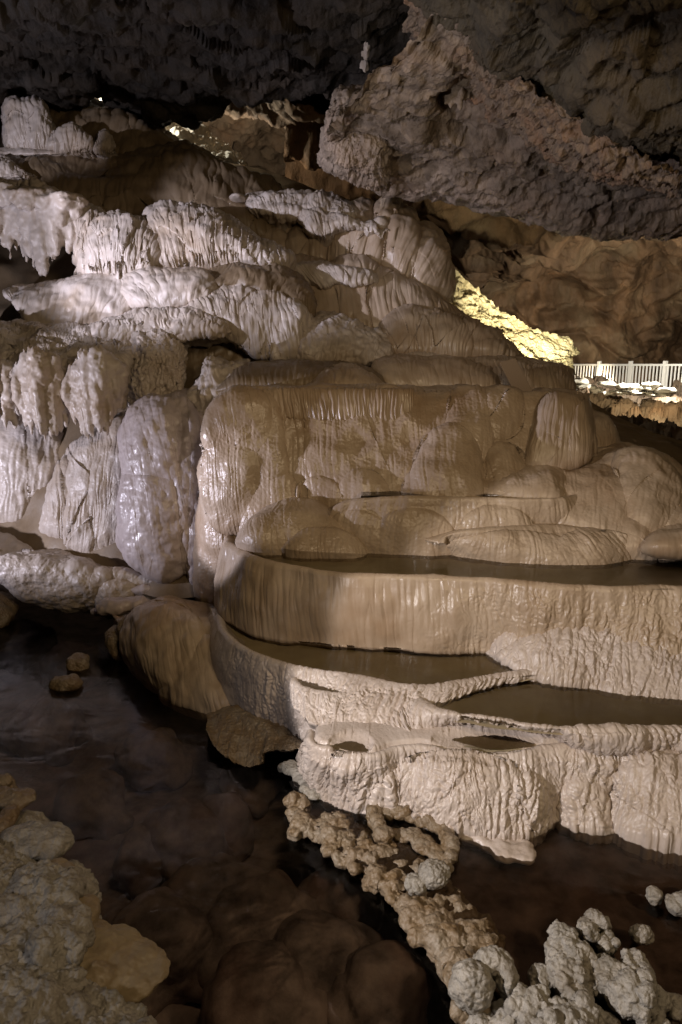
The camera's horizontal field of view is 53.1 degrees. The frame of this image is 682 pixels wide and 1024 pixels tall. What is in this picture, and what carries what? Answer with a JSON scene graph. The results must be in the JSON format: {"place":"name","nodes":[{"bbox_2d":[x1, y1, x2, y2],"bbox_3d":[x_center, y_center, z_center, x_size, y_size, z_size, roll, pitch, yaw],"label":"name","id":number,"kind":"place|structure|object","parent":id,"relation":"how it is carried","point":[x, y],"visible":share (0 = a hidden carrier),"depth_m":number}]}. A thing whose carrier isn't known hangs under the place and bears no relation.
{"place":"outdoors","nodes":[
{"label":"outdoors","id":0,"kind":"place"},
{"bbox_2d":[0,0,412,129],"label":"cave ceiling","id":1,"kind":"structure","parent":0,"point":[192,64],"depth_m":8.17},
{"bbox_2d":[360,42,370,72],"bbox_3d":[0.303,-5.809,8.223,0.186,0.804,0.835,0,12,0],"label":"stalactite","id":2,"kind":"object","parent":1,"relation":"hanging from","point":[364,65],"visible":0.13,"depth_m":8.15},
{"bbox_2d":[0,600,457,1023],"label":"ground","id":3,"kind":"structure","parent":0,"point":[121,703],"depth_m":6.18},
{"bbox_2d":[0,619,57,673],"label":"sunken boulder","id":4,"kind":"object","parent":3,"relation":"on","point":[25,644],"visible":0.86,"depth_m":8.12},
{"bbox_2d":[0,694,92,766],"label":"sunken boulder","id":5,"kind":"object","parent":3,"relation":"on","point":[52,730],"visible":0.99,"depth_m":6.27},
{"bbox_2d":[39,641,115,692],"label":"sunken boulder","id":6,"kind":"object","parent":3,"relation":"on","point":[98,672],"visible":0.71,"depth_m":7.54},
{"bbox_2d":[53,767,133,840],"bbox_3d":[-1.966,2.309,5.350,0.543,0.589,0.646,-7,14,-30],"label":"sunken boulder","id":7,"kind":"object","parent":3,"relation":"on","point":[89,803],"visible":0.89,"depth_m":5.18},
{"bbox_2d":[113,824,161,900],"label":"sunken boulder","id":8,"kind":"object","parent":3,"relation":"on","point":[137,866],"visible":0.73,"depth_m":4.59},
{"bbox_2d":[114,727,192,792],"bbox_3d":[-1.653,2.151,5.959,0.699,0.514,0.548,11,16,41],"label":"sunken boulder","id":9,"kind":"object","parent":3,"relation":"on","point":[151,761],"visible":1,"depth_m":5.78},
{"bbox_2d":[110,886,212,1017],"bbox_3d":[-1.025,2.574,3.947,0.785,0.642,0.704,7,14,28],"label":"sunken boulder","id":10,"kind":"object","parent":3,"relation":"on","point":[175,926],"visible":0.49,"depth_m":3.83},
{"bbox_2d":[140,797,233,884],"bbox_3d":[-1.118,2.370,4.874,0.782,0.650,0.617,0,12,0],"label":"sunken boulder","id":11,"kind":"object","parent":3,"relation":"on","point":[182,830],"visible":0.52,"depth_m":4.69},
{"bbox_2d":[160,853,269,914],"bbox_3d":[-0.763,2.520,4.287,0.912,0.660,0.685,0,12,0],"label":"sunken boulder","id":12,"kind":"object","parent":3,"relation":"on","point":[201,883],"visible":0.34,"depth_m":4.22},
{"bbox_2d":[202,791,254,861],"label":"sunken boulder","id":13,"kind":"object","parent":3,"relation":"on","point":[231,810],"visible":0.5,"depth_m":4.92},
{"bbox_2d":[219,754,281,817],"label":"sunken boulder","id":14,"kind":"object","parent":3,"relation":"on","point":[257,788],"visible":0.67,"depth_m":5.48},
{"bbox_2d":[197,869,320,988],"bbox_3d":[-0.535,2.568,4.134,0.946,0.690,0.731,0,12,0],"label":"sunken boulder","id":15,"kind":"object","parent":3,"relation":"on","point":[261,907],"visible":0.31,"depth_m":3.99},
{"bbox_2d":[198,940,327,1023],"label":"sunken boulder","id":16,"kind":"object","parent":3,"relation":"on","point":[258,982],"visible":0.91,"depth_m":3.49},
{"bbox_2d":[273,909,384,992],"bbox_3d":[-0.113,2.631,3.861,0.808,0.661,0.690,0,12,0],"label":"sunken boulder","id":17,"kind":"object","parent":3,"relation":"on","point":[323,946],"visible":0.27,"depth_m":3.76},
{"bbox_2d":[298,862,389,931],"bbox_3d":[-0.001,2.519,4.360,0.607,0.519,0.505,4,13,16],"label":"sunken boulder","id":18,"kind":"object","parent":3,"relation":"on","point":[335,891],"visible":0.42,"depth_m":4.23},
{"bbox_2d":[327,940,431,1023],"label":"sunken boulder","id":19,"kind":"object","parent":3,"relation":"on","point":[385,982],"visible":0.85,"depth_m":3.53},
{"bbox_2d":[97,94,469,257],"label":"wall","id":20,"kind":"structure","parent":0,"point":[255,136],"depth_m":17.29},
{"bbox_2d":[99,98,247,165],"bbox_3d":[-3.580,-8.197,14.496,3.390,2.235,1.190,0,12,0],"label":"lit rock face","id":21,"kind":"object","parent":20,"relation":"attached to","point":[203,137],"visible":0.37,"depth_m":14.57},
{"bbox_2d":[0,163,681,599],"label":"flowstone slope","id":22,"kind":"structure","parent":0,"point":[16,269],"depth_m":9.66},
{"bbox_2d":[0,178,88,276],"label":"flowstone drapery","id":23,"kind":"object","parent":22,"relation":"attached to","point":[38,217],"visible":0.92,"depth_m":9.08},
{"bbox_2d":[0,318,133,379],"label":"flowstone ledge","id":24,"kind":"object","parent":22,"relation":"attached to","point":[66,341],"visible":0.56,"depth_m":8.31},
{"bbox_2d":[0,358,22,429],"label":"flowstone drapery","id":25,"kind":"object","parent":24,"relation":"hanging from","point":[7,408],"visible":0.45,"depth_m":8.04},
{"bbox_2d":[11,345,69,441],"bbox_3d":[-3.579,-1.400,8.052,0.822,1.097,0.635,0,12,0],"label":"flowstone drapery","id":26,"kind":"object","parent":24,"relation":"hanging from","point":[39,374],"visible":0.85,"depth_m":7.84},
{"bbox_2d":[2,273,131,323],"bbox_3d":[-3.663,-3.026,9.946,2.358,0.975,2.620,0,12,0],"label":"flowstone drapery","id":27,"kind":"object","parent":24,"relation":"on","point":[88,298],"visible":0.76,"depth_m":8.78},
{"bbox_2d":[60,344,129,439],"bbox_3d":[-2.911,-1.403,7.987,0.893,1.079,0.568,0,12,0],"label":"flowstone drapery","id":28,"kind":"object","parent":24,"relation":"hanging from","point":[94,387],"visible":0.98,"depth_m":7.80},
{"bbox_2d":[0,98,178,153],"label":"flowstone mound","id":29,"kind":"object","parent":22,"relation":"on","point":[128,131],"visible":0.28,"depth_m":11.27},
{"bbox_2d":[76,209,160,278],"bbox_3d":[-3.028,-3.682,9.808,1.380,1.061,2.214,0,12,0],"label":"flowstone drapery","id":30,"kind":"object","parent":22,"relation":"attached to","point":[117,242],"visible":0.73,"depth_m":8.89},
{"bbox_2d":[5,140,284,236],"bbox_3d":[-3.604,-5.321,11.905,6.115,2.045,3.792,0,12,0],"label":"flowstone mound","id":31,"kind":"object","parent":22,"relation":"on","point":[138,180],"visible":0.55,"depth_m":10.45},
{"bbox_2d":[0,154,36,182],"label":"flowstone ledge","id":32,"kind":"object","parent":31,"relation":"on","point":[11,170],"visible":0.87,"depth_m":9.97},
{"bbox_2d":[0,147,63,156],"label":"flowstone ledge","id":33,"kind":"object","parent":31,"relation":"on","point":[20,151],"visible":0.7,"depth_m":10.57},
{"bbox_2d":[0,94,55,149],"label":"flowstone stump","id":34,"kind":"object","parent":33,"relation":"on","point":[27,122],"visible":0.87,"depth_m":10.60},
{"bbox_2d":[47,121,95,158],"bbox_3d":[-4.333,-5.939,11.090,0.939,0.595,1.252,0,12,0],"label":"flowstone stump","id":35,"kind":"object","parent":31,"relation":"on","point":[70,138],"visible":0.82,"depth_m":10.55},
{"bbox_2d":[72,203,105,274],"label":"flowstone drapery","id":36,"kind":"object","parent":31,"relation":"attached to","point":[91,211],"visible":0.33,"depth_m":9.14},
{"bbox_2d":[93,128,117,158],"bbox_3d":[-3.776,-5.860,11.111,0.498,0.529,1.243,0,12,0],"label":"flowstone stump","id":37,"kind":"object","parent":31,"relation":"on","point":[104,146],"visible":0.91,"depth_m":10.59},
{"bbox_2d":[229,193,245,202],"bbox_3d":[-1.571,-4.784,10.426,0.268,0.136,0.457,0,12,0],"label":"pale knob","id":38,"kind":"object","parent":31,"relation":"on","point":[238,197],"visible":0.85,"depth_m":10.30},
{"bbox_2d":[185,342,249,378],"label":"flowstone wall","id":39,"kind":"structure","parent":22,"relation":"attached to","point":[198,355],"depth_m":9.11},
{"bbox_2d":[82,306,231,347],"bbox_3d":[-2.363,-2.482,9.272,2.144,0.658,1.969,0,12,0],"label":"flowstone ledge","id":40,"kind":"object","parent":39,"relation":"on","point":[190,326],"visible":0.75,"depth_m":8.39},
{"bbox_2d":[120,265,217,308],"bbox_3d":[-2.412,-3.078,9.629,1.760,0.720,2.219,0,12,0],"label":"flowstone drapery","id":41,"kind":"object","parent":40,"relation":"on","point":[151,286],"visible":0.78,"depth_m":8.67},
{"bbox_2d":[142,199,295,269],"bbox_3d":[-1.738,-3.873,10.083,2.276,1.187,2.594,0,12,0],"label":"flowstone drapery","id":42,"kind":"object","parent":22,"relation":"attached to","point":[204,236],"visible":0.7,"depth_m":8.97},
{"bbox_2d":[183,283,313,360],"bbox_3d":[-1.346,-2.613,9.617,2.045,1.177,2.239,0,12,0],"label":"flowstone drapery","id":43,"kind":"object","parent":22,"relation":"attached to","point":[269,325],"visible":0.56,"depth_m":8.64},
{"bbox_2d":[208,262,317,316],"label":"flowstone dome","id":44,"kind":"structure","parent":22,"relation":"on","point":[287,281],"depth_m":8.86},
{"bbox_2d":[216,358,386,392],"bbox_3d":[-0.504,-1.708,8.684,2.344,0.492,2.259,0,12,0],"label":"flowstone ledge","id":45,"kind":"object","parent":22,"relation":"on","point":[296,371],"visible":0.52,"depth_m":7.74},
{"bbox_2d":[295,310,393,366],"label":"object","id":46,"kind":"object","parent":45,"relation":"on","point":[331,335],"visible":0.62,"depth_m":8.74},
{"bbox_2d":[261,197,455,303],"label":"flowstone dome","id":47,"kind":"structure","parent":22,"relation":"on","point":[411,245],"depth_m":10.15},
{"bbox_2d":[245,188,358,230],"bbox_3d":[-0.592,-4.797,11.081,1.957,0.690,2.052,0,12,0],"label":"flowstone ledge","id":48,"kind":"object","parent":47,"relation":"on","point":[281,209],"visible":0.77,"depth_m":10.22},
{"bbox_2d":[297,206,388,246],"bbox_3d":[0.071,-4.391,10.611,1.524,0.652,1.543,0,12,0],"label":"flowstone ledge","id":49,"kind":"object","parent":47,"relation":"on","point":[321,225],"visible":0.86,"depth_m":9.97},
{"bbox_2d":[295,253,464,327],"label":"flowstone dome","id":50,"kind":"structure","parent":22,"relation":"on","point":[374,305],"depth_m":9.62},
{"bbox_2d":[294,260,378,289],"bbox_3d":[-0.131,-3.452,10.130,1.387,0.515,1.480,0,12,0],"label":"flowstone ledge","id":51,"kind":"object","parent":50,"relation":"on","point":[322,275],"visible":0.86,"depth_m":9.49},
{"bbox_2d":[192,382,597,605],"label":"flowstone wall","id":52,"kind":"structure","parent":22,"relation":"attached to","point":[455,440],"depth_m":6.68},
{"bbox_2d":[186,355,249,416],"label":"flowstone block","id":53,"kind":"structure","parent":52,"relation":"on","point":[202,392],"depth_m":7.86},
{"bbox_2d":[261,386,413,421],"bbox_3d":[-0.117,-1.082,7.161,1.742,0.481,0.874,0,12,0],"label":"flowstone curtain","id":54,"kind":"object","parent":52,"relation":"attached to","point":[316,403],"visible":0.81,"depth_m":6.75},
{"bbox_2d":[307,363,383,383],"bbox_3d":[0.031,-1.558,8.043,1.069,0.407,1.377,0,12,0],"label":"flowstone ledge","id":55,"kind":"object","parent":52,"relation":"on","point":[345,373],"visible":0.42,"depth_m":7.52},
{"bbox_2d":[499,358,531,390],"bbox_3d":[1.989,-1.519,7.754,0.195,0.444,0.407,-6,14,-26],"label":"flowstone","id":56,"kind":"object","parent":52,"relation":"on","point":[513,373],"visible":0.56,"depth_m":7.76},
{"bbox_2d":[464,355,576,390],"bbox_3d":[2.187,-1.782,9.083,1.883,0.614,1.848,0,12,0],"label":"flowstone ledge","id":57,"kind":"object","parent":52,"relation":"on","point":[537,373],"visible":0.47,"depth_m":8.43},
{"bbox_2d":[525,387,594,469],"bbox_3d":[2.220,-0.888,7.358,0.896,0.891,1.748,0,12,0],"label":"flowstone drapery","id":58,"kind":"object","parent":52,"relation":"attached to","point":[562,435],"visible":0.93,"depth_m":6.60},
{"bbox_2d":[371,353,499,386],"bbox_3d":[1.215,-1.779,8.834,1.788,0.553,1.737,0,12,0],"label":"flowstone ledge","id":59,"kind":"object","parent":22,"relation":"on","point":[409,369],"visible":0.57,"depth_m":8.13},
{"bbox_2d":[378,303,524,356],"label":"flowstone dome","id":60,"kind":"structure","parent":22,"relation":"on","point":[408,328],"depth_m":8.98},
{"bbox_2d":[452,270,579,375],"bbox_3d":[3.158,-3.655,13.052,3.197,2.151,1.334,0,12,0],"label":"lit rock face","id":61,"kind":"object","parent":22,"relation":"attached to","point":[469,299],"visible":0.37,"depth_m":13.30},
{"bbox_2d":[485,442,681,563],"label":"flowstone mound","id":62,"kind":"object","parent":22,"relation":"on","point":[634,490],"visible":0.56,"depth_m":6.28},
{"bbox_2d":[593,409,620,446],"bbox_3d":[3.085,-0.925,8.217,0.719,0.696,1.998,2,12,10],"label":"flowstone mound","id":63,"kind":"object","parent":22,"relation":"on","point":[607,433],"visible":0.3,"depth_m":7.42},
{"bbox_2d":[284,99,681,385],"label":"cave wall","id":64,"kind":"structure","parent":0,"point":[611,302],"depth_m":26.28},
{"bbox_2d":[326,13,681,241],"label":"cave ceiling","id":65,"kind":"structure","parent":0,"point":[470,157],"depth_m":8.55},
{"bbox_2d":[317,83,393,191],"bbox_3d":[0.190,-4.842,8.790,1.033,1.248,1.340,0,12,0],"label":"rock bulge","id":66,"kind":"object","parent":65,"relation":"hanging from","point":[358,159],"visible":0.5,"depth_m":8.39},
{"bbox_2d":[439,86,470,110],"bbox_3d":[1.306,-4.726,7.532,0.600,0.674,0.529,0,12,0],"label":"stalactite","id":67,"kind":"object","parent":65,"relation":"hanging from","point":[456,95],"visible":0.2,"depth_m":7.38},
{"bbox_2d":[402,0,681,198],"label":"cave ceiling","id":68,"kind":"structure","parent":0,"point":[525,113],"depth_m":6.65},
{"bbox_2d":[408,0,681,166],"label":"cave ceiling","id":69,"kind":"structure","parent":0,"point":[611,70],"depth_m":5.62},
{"label":"stream water","id":70,"kind":"structure","parent":0,"visible":0},
{"bbox_2d":[0,591,18,630],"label":"stream stone","id":71,"kind":"object","parent":70,"relation":"in","point":[9,605],"visible":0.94,"depth_m":8.09},
{"bbox_2d":[0,776,36,833],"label":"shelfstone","id":72,"kind":"object","parent":70,"relation":"on","point":[15,800],"visible":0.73,"depth_m":4.12},
{"bbox_2d":[0,773,12,786],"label":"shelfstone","id":73,"kind":"object","parent":72,"relation":"on","point":[6,779],"visible":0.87,"depth_m":4.33},
{"bbox_2d":[48,673,82,693],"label":"stream stone","id":74,"kind":"object","parent":70,"relation":"in","point":[71,682],"visible":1,"depth_m":6.42},
{"bbox_2d":[0,532,151,618],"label":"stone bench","id":75,"kind":"object","parent":70,"relation":"on","point":[63,581],"visible":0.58,"depth_m":7.84},
{"bbox_2d":[0,417,63,522],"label":"flowstone column","id":76,"kind":"structure","parent":75,"relation":"on","point":[28,461],"depth_m":8.66},
{"bbox_2d":[39,454,68,538],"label":"flowstone column","id":77,"kind":"structure","parent":76,"relation":"on","point":[51,518],"depth_m":8.34},
{"bbox_2d":[62,411,124,552],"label":"flowstone column","id":78,"kind":"structure","parent":75,"relation":"on","point":[93,474],"depth_m":8.20},
{"bbox_2d":[127,328,188,406],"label":"flowstone column","id":79,"kind":"structure","parent":78,"relation":"on","point":[160,357],"depth_m":8.25},
{"bbox_2d":[115,388,202,584],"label":"flowstone column","id":80,"kind":"structure","parent":75,"relation":"on","point":[159,442],"depth_m":7.48},
{"bbox_2d":[66,652,89,674],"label":"stream stone","id":81,"kind":"object","parent":70,"relation":"in","point":[78,663],"visible":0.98,"depth_m":6.85},
{"bbox_2d":[0,843,157,1023],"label":"bank rock","id":82,"kind":"object","parent":70,"relation":"in","point":[47,935],"visible":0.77,"depth_m":3.01},
{"bbox_2d":[0,809,74,859],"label":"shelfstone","id":83,"kind":"object","parent":82,"relation":"on","point":[36,835],"visible":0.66,"depth_m":3.77},
{"bbox_2d":[50,857,74,866],"bbox_3d":[-1.471,1.907,3.575,0.256,0.130,0.174,11,16,41],"label":"shelfstone","id":84,"kind":"object","parent":82,"relation":"attached to","point":[62,862],"visible":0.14,"depth_m":3.61},
{"bbox_2d":[79,894,100,920],"bbox_3d":[-1.305,1.988,3.341,0.235,0.145,0.249,0,12,0],"label":"shelfstone","id":85,"kind":"object","parent":82,"relation":"attached to","point":[92,901],"visible":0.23,"depth_m":3.36},
{"bbox_2d":[79,918,170,1003],"bbox_3d":[-1.073,2.076,3.164,0.561,0.162,0.381,6,14,26],"label":"shelfstone","id":86,"kind":"object","parent":82,"relation":"attached to","point":[129,963],"visible":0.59,"depth_m":3.12},
{"bbox_2d":[112,595,229,722],"bbox_3d":[-1.749,1.312,7.065,1.006,0.953,3.107,-9,15,-37],"label":"flowstone apron","id":87,"kind":"object","parent":70,"relation":"on","point":[164,643],"visible":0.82,"depth_m":6.35},
{"bbox_2d":[104,614,127,660],"bbox_3d":[-2.303,1.293,7.170,0.342,0.474,0.487,-12,17,-43],"label":"shelfstone","id":88,"kind":"object","parent":87,"relation":"attached to","point":[111,636],"visible":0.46,"depth_m":7.04},
{"bbox_2d":[90,583,149,615],"bbox_3d":[-2.091,1.027,7.563,1.874,0.300,0.772,5,13,23],"label":"wet rim","id":89,"kind":"object","parent":87,"relation":"on","point":[116,606],"visible":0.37,"depth_m":7.41},
{"bbox_2d":[208,607,531,740],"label":"rimstone terrace","id":90,"kind":"structure","parent":70,"relation":"on","point":[253,682],"depth_m":5.27},
{"bbox_2d":[206,704,302,767],"bbox_3d":[-0.761,1.839,5.490,0.557,0.311,1.205,-12,17,-44],"label":"shelfstone","id":91,"kind":"object","parent":90,"relation":"attached to","point":[238,734],"visible":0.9,"depth_m":5.39},
{"bbox_2d":[290,677,355,729],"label":"rimstone terrace","id":92,"kind":"structure","parent":90,"relation":"on","point":[314,706],"depth_m":4.96},
{"bbox_2d":[209,607,533,684],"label":"pool floor","id":93,"kind":"structure","parent":90,"relation":"on","point":[406,667],"depth_m":5.50},
{"bbox_2d":[214,535,681,658],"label":"rimstone terrace","id":94,"kind":"structure","parent":93,"relation":"on","point":[268,600],"depth_m":5.54},
{"bbox_2d":[235,496,343,558],"bbox_3d":[-0.441,0.269,6.700,1.189,0.841,1.163,0,12,0],"label":"flowstone lobe","id":95,"kind":"object","parent":94,"relation":"on","point":[268,531],"visible":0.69,"depth_m":6.21},
{"bbox_2d":[281,526,367,561],"bbox_3d":[-0.160,0.341,6.485,0.837,0.635,0.915,0,12,0],"label":"flowstone lobe","id":96,"kind":"object","parent":94,"relation":"on","point":[325,544],"visible":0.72,"depth_m":6.08},
{"bbox_2d":[329,494,577,559],"bbox_3d":[1.100,0.226,6.491,2.744,0.862,0.800,0,12,0],"label":"flowstone lobe","id":97,"kind":"object","parent":94,"relation":"on","point":[396,526],"visible":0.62,"depth_m":6.15},
{"bbox_2d":[270,557,681,585],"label":"pool floor","id":98,"kind":"structure","parent":94,"relation":"on","point":[644,574],"depth_m":5.83},
{"bbox_2d":[640,523,681,559],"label":"flowstone mound","id":99,"kind":"object","parent":98,"relation":"on","point":[662,542],"visible":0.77,"depth_m":5.81},
{"bbox_2d":[425,523,643,568],"bbox_3d":[1.861,0.386,6.278,2.474,0.624,0.840,0,12,0],"label":"flowstone lobe","id":100,"kind":"object","parent":94,"relation":"on","point":[548,546],"visible":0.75,"depth_m":5.95},
{"bbox_2d":[485,626,681,704],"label":"flowstone apron","id":101,"kind":"object","parent":94,"relation":"attached to","point":[606,662],"visible":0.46,"depth_m":5.14},
{"bbox_2d":[379,674,681,757],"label":"rimstone terrace","id":102,"kind":"structure","parent":93,"relation":"on","point":[612,738],"depth_m":4.50},
{"bbox_2d":[440,681,681,734],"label":"pool floor","id":103,"kind":"structure","parent":102,"relation":"on","point":[524,701],"depth_m":4.87},
{"bbox_2d":[283,790,505,1023],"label":"pool rim","id":104,"kind":"object","parent":70,"relation":"on","point":[447,926],"visible":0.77,"depth_m":3.89},
{"bbox_2d":[366,804,459,873],"bbox_3d":[0.443,2.042,4.329,0.700,0.172,0.387,7,14,30],"label":"pool rim","id":105,"kind":"object","parent":104,"relation":"on","point":[447,850],"visible":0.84,"depth_m":4.28},
{"bbox_2d":[404,858,450,895],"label":"coral stone","id":106,"kind":"object","parent":104,"relation":"on","point":[433,874],"visible":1,"depth_m":3.81},
{"bbox_2d":[448,944,518,1014],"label":"coral stone","id":107,"kind":"object","parent":104,"relation":"on","point":[479,978],"visible":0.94,"depth_m":3.16},
{"bbox_2d":[311,802,681,1016],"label":"pool floor","id":108,"kind":"structure","parent":104,"relation":"on","point":[568,881],"depth_m":3.99},
{"bbox_2d":[295,721,681,871],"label":"rimstone terrace","id":109,"kind":"structure","parent":70,"relation":"on","point":[536,789],"depth_m":4.44},
{"bbox_2d":[277,759,321,803],"bbox_3d":[-0.278,1.940,4.916,0.159,0.122,0.540,-7,14,-30],"label":"coral string","id":110,"kind":"object","parent":109,"relation":"attached to","point":[289,767],"visible":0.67,"depth_m":4.90},
{"bbox_2d":[464,745,521,751],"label":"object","id":111,"kind":"structure","parent":109,"relation":"on","point":[490,750],"depth_m":4.57},
{"bbox_2d":[460,835,536,865],"bbox_3d":[0.898,2.085,4.354,0.710,0.122,0.258,9,15,36],"label":"shelfstone","id":112,"kind":"object","parent":109,"relation":"attached to","point":[518,851],"visible":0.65,"depth_m":4.21},
{"bbox_2d":[576,375,681,440],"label":"bank","id":113,"kind":"structure","parent":70,"relation":"on","point":[661,415],"depth_m":17.35},
{"bbox_2d":[645,392,672,396],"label":"pale slab","id":114,"kind":"structure","parent":113,"relation":"on","point":[653,394],"depth_m":18.96},
{"bbox_2d":[653,387,676,394],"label":"pale slab","id":115,"kind":"structure","parent":114,"relation":"on","point":[667,391],"depth_m":18.75},
{"label":"pool water","id":116,"kind":"structure","parent":0,"visible":0},
{"bbox_2d":[465,981,681,1023],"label":"coral cluster","id":117,"kind":"object","parent":116,"relation":"in","point":[522,1003],"visible":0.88,"depth_m":3.09},
{"bbox_2d":[527,908,620,1003],"bbox_3d":[1.172,2.307,3.377,0.344,0.488,0.533,11,17,42],"label":"coral cluster","id":118,"kind":"object","parent":116,"relation":"in","point":[565,970],"visible":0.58,"depth_m":3.30},
{"bbox_2d":[592,948,671,1023],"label":"coral cluster","id":119,"kind":"object","parent":116,"relation":"in","point":[630,989],"visible":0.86,"depth_m":3.14},
{"bbox_2d":[628,923,654,945],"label":"coral stone","id":120,"kind":"object","parent":116,"relation":"on","point":[641,934],"visible":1,"depth_m":3.52},
{"bbox_2d":[645,885,681,916],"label":"coral stone","id":121,"kind":"object","parent":116,"relation":"on","point":[655,897],"visible":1,"depth_m":3.73},
{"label":"walkway","id":122,"kind":"structure","parent":0,"visible":0},
{"bbox_2d":[572,361,681,386],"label":"handrail","id":123,"kind":"object","parent":122,"relation":"on","point":[630,365],"visible":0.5,"depth_m":23.89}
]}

